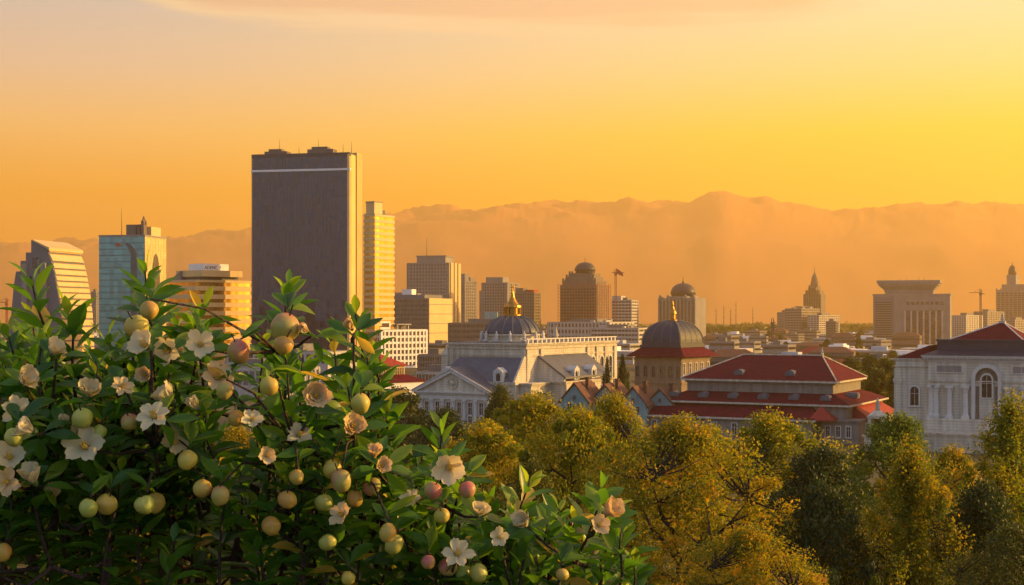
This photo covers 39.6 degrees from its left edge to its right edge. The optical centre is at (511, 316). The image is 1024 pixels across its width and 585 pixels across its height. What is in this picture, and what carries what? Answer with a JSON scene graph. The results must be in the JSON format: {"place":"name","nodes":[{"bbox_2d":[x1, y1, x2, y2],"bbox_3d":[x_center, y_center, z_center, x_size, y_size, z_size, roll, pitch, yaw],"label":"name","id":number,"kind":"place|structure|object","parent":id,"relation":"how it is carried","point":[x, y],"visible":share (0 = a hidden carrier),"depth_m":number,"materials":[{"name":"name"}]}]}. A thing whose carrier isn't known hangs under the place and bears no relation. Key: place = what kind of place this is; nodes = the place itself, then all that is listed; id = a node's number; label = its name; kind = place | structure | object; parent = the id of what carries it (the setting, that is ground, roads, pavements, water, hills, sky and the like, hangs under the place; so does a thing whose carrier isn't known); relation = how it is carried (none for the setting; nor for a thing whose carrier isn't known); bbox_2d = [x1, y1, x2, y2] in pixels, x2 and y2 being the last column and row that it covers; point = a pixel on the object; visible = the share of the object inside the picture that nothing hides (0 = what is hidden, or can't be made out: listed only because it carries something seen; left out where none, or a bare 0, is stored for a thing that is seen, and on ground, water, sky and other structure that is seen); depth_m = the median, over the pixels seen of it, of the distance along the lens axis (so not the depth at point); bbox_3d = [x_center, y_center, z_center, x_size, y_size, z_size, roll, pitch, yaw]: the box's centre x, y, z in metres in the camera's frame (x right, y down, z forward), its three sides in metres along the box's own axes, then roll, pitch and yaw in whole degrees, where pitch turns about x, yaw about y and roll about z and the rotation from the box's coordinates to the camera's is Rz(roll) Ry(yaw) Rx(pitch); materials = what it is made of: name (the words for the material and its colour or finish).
{"place":"outdoors","nodes":[
{"label":"outdoors","id":0,"kind":"place"},
{"bbox_2d":[9,239,93,361],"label":"stepped tower","id":1,"kind":"structure","parent":0,"point":[67,276],"depth_m":705.36,"materials":[{"name":"beige glass"}]},
{"bbox_2d":[99,213,166,360],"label":"glass tower","id":2,"kind":"structure","parent":0,"point":[121,251],"depth_m":783.38,"materials":[{"name":"glass"}]},
{"bbox_2d":[152,254,159,304],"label":"oval window","id":3,"kind":"structure","parent":2,"relation":"in","point":[155,261],"depth_m":794.29,"materials":[{"name":"grey glass"}]},
{"bbox_2d":[206,358,319,399],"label":"warehouse","id":4,"kind":"structure","parent":0,"point":[252,372],"depth_m":548.58,"materials":[{"name":"concrete"}]},
{"bbox_2d":[225,343,356,383],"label":"warehouse","id":5,"kind":"structure","parent":0,"point":[324,366],"depth_m":617.40,"materials":[{"name":"concrete"}]},
{"bbox_2d":[251,139,361,349],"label":"glass tower","id":6,"kind":"structure","parent":0,"point":[306,216],"depth_m":685.27,"materials":[{"name":"glass"}]},
{"bbox_2d":[415,364,440,381],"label":"market hall","id":7,"kind":"structure","parent":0,"point":[432,371],"depth_m":648.13,"materials":[{"name":"concrete"}]},
{"bbox_2d":[417,348,443,370],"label":"office building","id":8,"kind":"structure","parent":0,"point":[433,356],"depth_m":765.89,"materials":[{"name":"grey concrete"}]},
{"bbox_2d":[428,340,448,348],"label":"building","id":9,"kind":"structure","parent":0,"point":[439,344],"depth_m":1018.68,"materials":[{"name":"grey concrete"}]},
{"bbox_2d":[461,274,476,321],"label":"apartment tower","id":10,"kind":"structure","parent":0,"point":[468,297],"depth_m":1725.06,"materials":[{"name":"grey concrete"}]},
{"bbox_2d":[0,191,1023,323],"bbox_3d":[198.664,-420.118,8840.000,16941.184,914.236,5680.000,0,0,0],"label":"mountains","id":11,"kind":"structure","parent":0,"point":[742,258],"depth_m":7789.82,"materials":[{"name":"orange stone"}]},
{"bbox_2d":[2,323,1021,584],"bbox_3d":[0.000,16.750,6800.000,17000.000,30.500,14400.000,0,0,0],"label":"ground","id":12,"kind":"structure","parent":0,"point":[412,373],"depth_m":343.79,"materials":[{"name":"brown soil"}]},
{"bbox_2d":[91,289,98,335],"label":"high-rise building","id":13,"kind":"structure","parent":12,"relation":"on","point":[95,305],"depth_m":1701.88,"materials":[{"name":"grey concrete"}]},
{"bbox_2d":[125,505,250,584],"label":"leafy tree","id":14,"kind":"object","parent":12,"relation":"on","point":[208,582],"visible":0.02,"depth_m":69.45,"materials":[{"name":"green plant"}]},
{"bbox_2d":[168,263,250,381],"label":"office block","id":15,"kind":"structure","parent":12,"relation":"on","point":[231,296],"depth_m":701.91,"materials":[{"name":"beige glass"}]},
{"bbox_2d":[191,425,279,535],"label":"leafy tree","id":16,"kind":"object","parent":12,"relation":"on","point":[236,434],"visible":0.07,"depth_m":129.27,"materials":[{"name":"green plant"}]},
{"bbox_2d":[244,523,350,579],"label":"leafy tree","id":17,"kind":"object","parent":12,"relation":"on","point":[287,575],"visible":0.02,"depth_m":83.08,"materials":[{"name":"green plant"}]},
{"bbox_2d":[0,249,661,584],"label":"flowering shrub","id":18,"kind":"object","parent":12,"relation":"on","point":[97,483],"visible":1,"depth_m":3.50,"materials":[{"name":"green plant"}]},
{"bbox_2d":[363,201,394,350],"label":"office tower","id":19,"kind":"structure","parent":12,"relation":"on","point":[378,262],"depth_m":864.52,"materials":[{"name":"beige glass"}]},
{"bbox_2d":[376,354,425,394],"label":"red roofed pavilion","id":20,"kind":"structure","parent":12,"relation":"on","point":[403,379],"depth_m":569.81,"materials":[{"name":"white paint"}]},
{"bbox_2d":[377,321,427,367],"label":"office building","id":21,"kind":"structure","parent":12,"relation":"on","point":[407,346],"depth_m":875.22,"materials":[{"name":"white paint"}]},
{"bbox_2d":[383,385,432,466],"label":"leafy tree","id":22,"kind":"object","parent":12,"relation":"on","point":[418,418],"visible":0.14,"depth_m":239.10,"materials":[{"name":"green plant"}]},
{"bbox_2d":[394,289,451,342],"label":"office block","id":23,"kind":"structure","parent":12,"relation":"on","point":[432,314],"depth_m":1188.53,"materials":[{"name":"brown concrete"}]},
{"bbox_2d":[407,244,460,322],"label":"skyscraper","id":24,"kind":"structure","parent":12,"relation":"on","point":[434,275],"depth_m":1507.20,"materials":[{"name":"grey concrete"}]},
{"bbox_2d":[0,321,872,333],"bbox_3d":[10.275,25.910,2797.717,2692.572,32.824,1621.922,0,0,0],"label":"distant woods","id":25,"kind":"object","parent":12,"relation":"on","point":[761,326],"visible":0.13,"depth_m":2366.59,"materials":[{"name":"green plant"}]},
{"bbox_2d":[404,405,486,467],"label":"leafy tree","id":26,"kind":"object","parent":12,"relation":"on","point":[452,417],"visible":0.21,"depth_m":223.19,"materials":[{"name":"green plant"}]},
{"bbox_2d":[412,452,506,518],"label":"leafy tree","id":27,"kind":"object","parent":12,"relation":"on","point":[499,494],"visible":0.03,"depth_m":104.09,"materials":[{"name":"green plant"}]},
{"bbox_2d":[448,312,497,342],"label":"office block","id":28,"kind":"structure","parent":12,"relation":"on","point":[471,329],"depth_m":1110.09,"materials":[{"name":"brown concrete"}]},
{"bbox_2d":[435,417,551,501],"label":"leafy tree","id":29,"kind":"object","parent":12,"relation":"on","point":[489,438],"visible":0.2,"depth_m":126.73,"materials":[{"name":"green plant"}]},
{"bbox_2d":[479,277,518,318],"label":"high-rise building","id":30,"kind":"structure","parent":12,"relation":"on","point":[494,294],"depth_m":1656.02,"materials":[{"name":"grey concrete"}]},
{"bbox_2d":[483,382,522,478],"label":"leafy tree","id":31,"kind":"object","parent":12,"relation":"on","point":[500,397],"visible":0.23,"depth_m":230.94,"materials":[{"name":"green plant"}]},
{"bbox_2d":[411,284,619,429],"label":"cathedral","id":32,"kind":"structure","parent":12,"relation":"on","point":[514,352],"depth_m":409.73,"materials":[{"name":"stone"}]},
{"bbox_2d":[478,402,483,416],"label":"window","id":33,"kind":"structure","parent":32,"relation":"in","point":[480,404],"depth_m":399.00,"materials":[{"name":"glass"}]},
{"bbox_2d":[608,354,612,382],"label":"window","id":34,"kind":"structure","parent":32,"relation":"in","point":[610,357],"depth_m":452.35,"materials":[{"name":"glass"}]},
{"bbox_2d":[515,288,540,330],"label":"high-rise building","id":35,"kind":"structure","parent":12,"relation":"on","point":[528,301],"depth_m":1563.69,"materials":[{"name":"brown concrete"}]},
{"bbox_2d":[465,388,603,500],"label":"leafy tree","id":36,"kind":"object","parent":12,"relation":"on","point":[537,410],"visible":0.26,"depth_m":170.25,"materials":[{"name":"green plant"}]},
{"bbox_2d":[500,452,571,583],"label":"leafy tree","id":37,"kind":"object","parent":12,"relation":"on","point":[532,469],"visible":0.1,"depth_m":91.78,"materials":[{"name":"green plant"}]},
{"bbox_2d":[485,401,651,562],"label":"leafy tree","id":38,"kind":"object","parent":12,"relation":"on","point":[576,429],"visible":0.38,"depth_m":116.90,"materials":[{"name":"green plant"}]},
{"bbox_2d":[558,377,598,424],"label":"gabled house","id":39,"kind":"structure","parent":12,"relation":"on","point":[582,392],"depth_m":372.57,"materials":[{"name":"blue paint"}]},
{"bbox_2d":[558,262,610,321],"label":"domed tower","id":40,"kind":"structure","parent":12,"relation":"on","point":[585,290],"depth_m":1510.21,"materials":[{"name":"brown concrete"},{"name":"glass"},{"name":"grey metal"}]},
{"bbox_2d":[547,319,633,338],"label":"podium building","id":41,"kind":"structure","parent":12,"relation":"on","point":[577,327],"depth_m":1413.32,"materials":[{"name":"concrete"}]},
{"bbox_2d":[601,357,610,385],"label":"cypress","id":42,"kind":"object","parent":12,"relation":"on","point":[605,378],"visible":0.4,"depth_m":391.67,"materials":[{"name":"green plant"}]},
{"bbox_2d":[553,387,663,519],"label":"leafy tree","id":43,"kind":"object","parent":12,"relation":"on","point":[615,412],"visible":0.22,"depth_m":149.46,"materials":[{"name":"green plant"}]},
{"bbox_2d":[595,379,628,430],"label":"gabled house","id":44,"kind":"structure","parent":12,"relation":"on","point":[620,386],"depth_m":378.26,"materials":[{"name":"brown tile"}]},
{"bbox_2d":[612,268,623,321],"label":"tower crane","id":45,"kind":"object","parent":12,"relation":"on","point":[617,271],"visible":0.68,"depth_m":1499.00,"materials":[{"name":"red metal"}]},
{"bbox_2d":[614,354,629,389],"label":"leafy tree","id":46,"kind":"object","parent":12,"relation":"on","point":[623,375],"visible":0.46,"depth_m":429.47,"materials":[{"name":"green plant"}]},
{"bbox_2d":[612,296,638,326],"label":"apartment block","id":47,"kind":"structure","parent":12,"relation":"on","point":[627,309],"depth_m":1604.24,"materials":[{"name":"concrete"}]},
{"bbox_2d":[571,456,691,584],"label":"leafy tree","id":48,"kind":"object","parent":12,"relation":"on","point":[645,526],"visible":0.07,"depth_m":99.09,"materials":[{"name":"green plant"}]},
{"bbox_2d":[623,381,654,436],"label":"gabled house","id":49,"kind":"structure","parent":12,"relation":"on","point":[643,402],"depth_m":373.96,"materials":[{"name":"blue paint"}]},
{"bbox_2d":[650,383,676,406],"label":"gabled house","id":50,"kind":"structure","parent":12,"relation":"on","point":[660,397],"depth_m":377.04,"materials":[{"name":"blue tile"}]},
{"bbox_2d":[626,301,717,391],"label":"domed pavilion","id":51,"kind":"structure","parent":12,"relation":"on","point":[672,349],"depth_m":489.69,"materials":[{"name":"metal"}]},
{"bbox_2d":[658,279,705,336],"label":"domed block","id":52,"kind":"structure","parent":12,"relation":"on","point":[689,306],"depth_m":1664.42,"materials":[{"name":"grey concrete"}]},
{"bbox_2d":[568,411,800,584],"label":"leafy tree","id":53,"kind":"object","parent":12,"relation":"on","point":[650,470],"visible":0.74,"depth_m":82.76,"materials":[{"name":"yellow plant"}]},
{"bbox_2d":[651,419,786,551],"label":"leafy tree","id":54,"kind":"object","parent":12,"relation":"on","point":[716,432],"visible":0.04,"depth_m":138.58,"materials":[{"name":"green plant"}]},
{"bbox_2d":[662,522,831,584],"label":"leafy tree","id":55,"kind":"object","parent":12,"relation":"on","point":[747,546],"visible":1,"depth_m":55.42,"materials":[{"name":"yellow plant"}]},
{"bbox_2d":[647,405,863,582],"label":"leafy tree","id":56,"kind":"object","parent":12,"relation":"on","point":[770,433],"visible":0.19,"depth_m":116.80,"materials":[{"name":"green plant"}]},
{"bbox_2d":[647,348,893,444],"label":"red roofed hall","id":57,"kind":"structure","parent":12,"relation":"on","point":[829,397],"depth_m":368.68,"materials":[{"name":"tile"}]},
{"bbox_2d":[845,426,851,438],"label":"window","id":58,"kind":"structure","parent":57,"relation":"in","point":[848,429],"depth_m":354.02,"materials":[{"name":"glass"}]},
{"bbox_2d":[777,310,784,328],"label":"office block","id":59,"kind":"structure","parent":12,"relation":"on","point":[780,319],"depth_m":2054.51,"materials":[{"name":"grey concrete"}]},
{"bbox_2d":[785,306,819,333],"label":"office block","id":60,"kind":"structure","parent":12,"relation":"on","point":[795,318],"depth_m":1908.91,"materials":[{"name":"grey concrete"}]},
{"bbox_2d":[803,266,825,312],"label":"spire tower","id":61,"kind":"structure","parent":12,"relation":"on","point":[814,295],"depth_m":2408.88,"materials":[{"name":"brown concrete"}]},
{"bbox_2d":[757,441,888,583],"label":"leafy tree","id":62,"kind":"object","parent":12,"relation":"on","point":[821,463],"visible":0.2,"depth_m":110.86,"materials":[{"name":"green plant"}]},
{"bbox_2d":[807,313,839,334],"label":"office block","id":63,"kind":"structure","parent":12,"relation":"on","point":[817,321],"depth_m":1889.20,"materials":[{"name":"concrete"}]},
{"bbox_2d":[826,319,837,338],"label":"office block","id":64,"kind":"structure","parent":12,"relation":"on","point":[831,327],"depth_m":1703.47,"materials":[{"name":"beige concrete"}]},
{"bbox_2d":[773,477,912,584],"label":"leafy tree","id":65,"kind":"object","parent":12,"relation":"on","point":[815,506],"visible":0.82,"depth_m":78.87,"materials":[{"name":"green plant"}]},
{"bbox_2d":[843,357,861,371],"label":"leafy tree","id":66,"kind":"object","parent":12,"relation":"on","point":[853,363],"visible":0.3,"depth_m":498.39,"materials":[{"name":"green plant"}]},
{"bbox_2d":[859,353,879,375],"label":"leafy tree","id":67,"kind":"object","parent":12,"relation":"on","point":[869,360],"visible":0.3,"depth_m":518.31,"materials":[{"name":"green plant"}]},
{"bbox_2d":[862,367,890,401],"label":"leafy tree","id":68,"kind":"object","parent":12,"relation":"on","point":[877,378],"visible":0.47,"depth_m":428.63,"materials":[{"name":"green plant"}]},
{"bbox_2d":[872,356,895,385],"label":"leafy tree","id":69,"kind":"object","parent":12,"relation":"on","point":[887,364],"visible":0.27,"depth_m":478.41,"materials":[{"name":"green plant"}]},
{"bbox_2d":[883,370,893,407],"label":"leafy tree","id":70,"kind":"object","parent":12,"relation":"on","point":[889,385],"visible":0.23,"depth_m":419.43,"materials":[{"name":"green plant"}]},
{"bbox_2d":[843,410,936,566],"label":"leafy tree","id":71,"kind":"object","parent":12,"relation":"on","point":[896,428],"visible":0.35,"depth_m":148.99,"materials":[{"name":"green plant"}]},
{"bbox_2d":[811,433,985,584],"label":"leafy tree","id":72,"kind":"object","parent":12,"relation":"on","point":[910,472],"visible":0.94,"depth_m":77.49,"materials":[{"name":"green plant"}]},
{"bbox_2d":[873,280,951,344],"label":"monumental block","id":73,"kind":"structure","parent":12,"relation":"on","point":[919,307],"depth_m":1613.19,"materials":[{"name":"grey concrete"}]},
{"bbox_2d":[925,442,982,579],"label":"leafy tree","id":74,"kind":"object","parent":12,"relation":"on","point":[955,458],"visible":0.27,"depth_m":129.03,"materials":[{"name":"green plant"}]},
{"bbox_2d":[889,477,1023,584],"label":"leafy tree","id":75,"kind":"object","parent":12,"relation":"on","point":[982,509],"visible":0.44,"depth_m":79.45,"materials":[{"name":"green plant"}]},
{"bbox_2d":[893,313,1023,453],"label":"palace","id":76,"kind":"structure","parent":12,"relation":"on","point":[947,391],"depth_m":339.12,"materials":[{"name":"stone"}]},
{"bbox_2d":[908,385,920,406],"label":"window","id":77,"kind":"structure","parent":76,"relation":"in","point":[914,391],"depth_m":346.24,"materials":[{"name":"glass"}]},
{"bbox_2d":[980,374,992,398],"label":"window","id":78,"kind":"structure","parent":76,"relation":"in","point":[986,387],"depth_m":336.08,"materials":[{"name":"glass"}]},
{"bbox_2d":[980,400,993,418],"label":"door","id":79,"kind":"structure","parent":76,"relation":"in","point":[986,405],"depth_m":336.08,"materials":[{"name":"white"}]},
{"bbox_2d":[952,313,982,337],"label":"apartment block","id":80,"kind":"structure","parent":12,"relation":"on","point":[963,323],"depth_m":1808.06,"materials":[{"name":"concrete"}]},
{"bbox_2d":[922,387,1023,580],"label":"leafy tree","id":81,"kind":"object","parent":12,"relation":"on","point":[1006,457],"visible":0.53,"depth_m":103.19,"materials":[{"name":"green plant"}]},
{"bbox_2d":[969,289,984,328],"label":"tower crane","id":82,"kind":"object","parent":12,"relation":"on","point":[980,293],"visible":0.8,"depth_m":1749.65,"materials":[{"name":"metal"}]},
{"bbox_2d":[937,522,1023,584],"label":"leafy tree","id":83,"kind":"object","parent":12,"relation":"on","point":[1010,546],"visible":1,"depth_m":61.83,"materials":[{"name":"green plant"}]},
{"bbox_2d":[974,309,1003,326],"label":"apartment block","id":84,"kind":"structure","parent":12,"relation":"on","point":[991,316],"depth_m":1914.99,"materials":[{"name":"grey concrete"}]},
{"bbox_2d":[996,262,1023,319],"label":"domed tower","id":85,"kind":"structure","parent":12,"relation":"on","point":[1010,299],"depth_m":2317.18,"materials":[{"name":"grey concrete"}]},
{"bbox_2d":[1004,317,1023,331],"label":"apartment block","id":86,"kind":"structure","parent":12,"relation":"on","point":[1017,323],"depth_m":1725.17,"materials":[{"name":"grey concrete"}]},
{"bbox_2d":[0,0,1023,242],"label":"sky","id":87,"kind":"structure","parent":0,"point":[158,111],"materials":[{"name":"orange"}]},
{"bbox_2d":[590,324,647,343],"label":"podium building","id":88,"kind":"structure","parent":0,"point":[629,333],"depth_m":1286.53,"materials":[{"name":"concrete"}]},
{"bbox_2d":[617,346,634,363],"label":"building","id":89,"kind":"structure","parent":0,"point":[628,360],"depth_m":947.14,"materials":[{"name":"white paint"}]},
{"bbox_2d":[616,340,641,349],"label":"building","id":90,"kind":"structure","parent":0,"point":[623,344],"depth_m":1157.63,"materials":[{"name":"concrete"}]},
{"bbox_2d":[703,334,720,344],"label":"building","id":91,"kind":"structure","parent":0,"point":[708,338],"depth_m":1477.20,"materials":[{"name":"brown concrete"}]},
{"bbox_2d":[709,338,739,351],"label":"building","id":92,"kind":"structure","parent":0,"point":[722,343],"depth_m":1029.29,"materials":[{"name":"grey concrete"}]},
{"bbox_2d":[715,332,739,340],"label":"building","id":93,"kind":"structure","parent":0,"point":[728,336],"depth_m":1234.50,"materials":[{"name":"grey concrete"}]},
{"bbox_2d":[710,349,754,365],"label":"building","id":94,"kind":"structure","parent":0,"point":[725,354],"depth_m":702.24,"materials":[{"name":"brown concrete"}]},
{"bbox_2d":[739,338,760,353],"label":"building","id":95,"kind":"structure","parent":0,"point":[746,343],"depth_m":1113.79,"materials":[{"name":"grey concrete"}]},
{"bbox_2d":[745,329,766,335],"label":"building","id":96,"kind":"structure","parent":0,"point":[752,332],"depth_m":1812.14,"materials":[{"name":"grey concrete"}]},
{"bbox_2d":[749,334,767,348],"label":"building","id":97,"kind":"structure","parent":0,"point":[762,339],"depth_m":1386.82,"materials":[{"name":"grey concrete"}]},
{"bbox_2d":[766,328,788,335],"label":"building","id":98,"kind":"structure","parent":0,"point":[781,331],"depth_m":1842.65,"materials":[{"name":"brown concrete"}]},
{"bbox_2d":[763,341,795,353],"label":"building","id":99,"kind":"structure","parent":0,"point":[777,347],"depth_m":934.12,"materials":[{"name":"grey concrete"}]},
{"bbox_2d":[785,332,803,341],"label":"building","id":100,"kind":"structure","parent":0,"point":[794,336],"depth_m":1776.94,"materials":[{"name":"grey concrete"}]},
{"bbox_2d":[797,328,819,340],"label":"building","id":101,"kind":"structure","parent":0,"point":[809,334],"depth_m":1842.90,"materials":[{"name":"grey concrete"}]},
{"bbox_2d":[795,342,822,351],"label":"building","id":102,"kind":"structure","parent":0,"point":[800,346],"depth_m":1124.82,"materials":[{"name":"brown concrete"}]},
{"bbox_2d":[808,347,855,359],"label":"building","id":103,"kind":"structure","parent":0,"point":[836,353],"depth_m":839.03,"materials":[{"name":"beige concrete"}]},
{"bbox_2d":[831,333,854,345],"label":"building","id":104,"kind":"structure","parent":0,"point":[846,338],"depth_m":1276.02,"materials":[{"name":"brown concrete"}]},
{"bbox_2d":[857,337,890,349],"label":"building","id":105,"kind":"structure","parent":0,"point":[867,342],"depth_m":1226.51,"materials":[{"name":"grey concrete"}]},
{"bbox_2d":[862,398,886,450],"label":"lantern pier","id":106,"kind":"structure","parent":0,"point":[876,414],"depth_m":336.91,"materials":[{"name":"stone"}]},
{"bbox_2d":[854,346,909,356],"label":"building","id":107,"kind":"structure","parent":0,"point":[880,349],"depth_m":954.65,"materials":[{"name":"concrete"}]},
{"bbox_2d":[892,332,921,347],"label":"building","id":108,"kind":"structure","parent":0,"point":[906,339],"depth_m":1405.49,"materials":[{"name":"beige concrete"}]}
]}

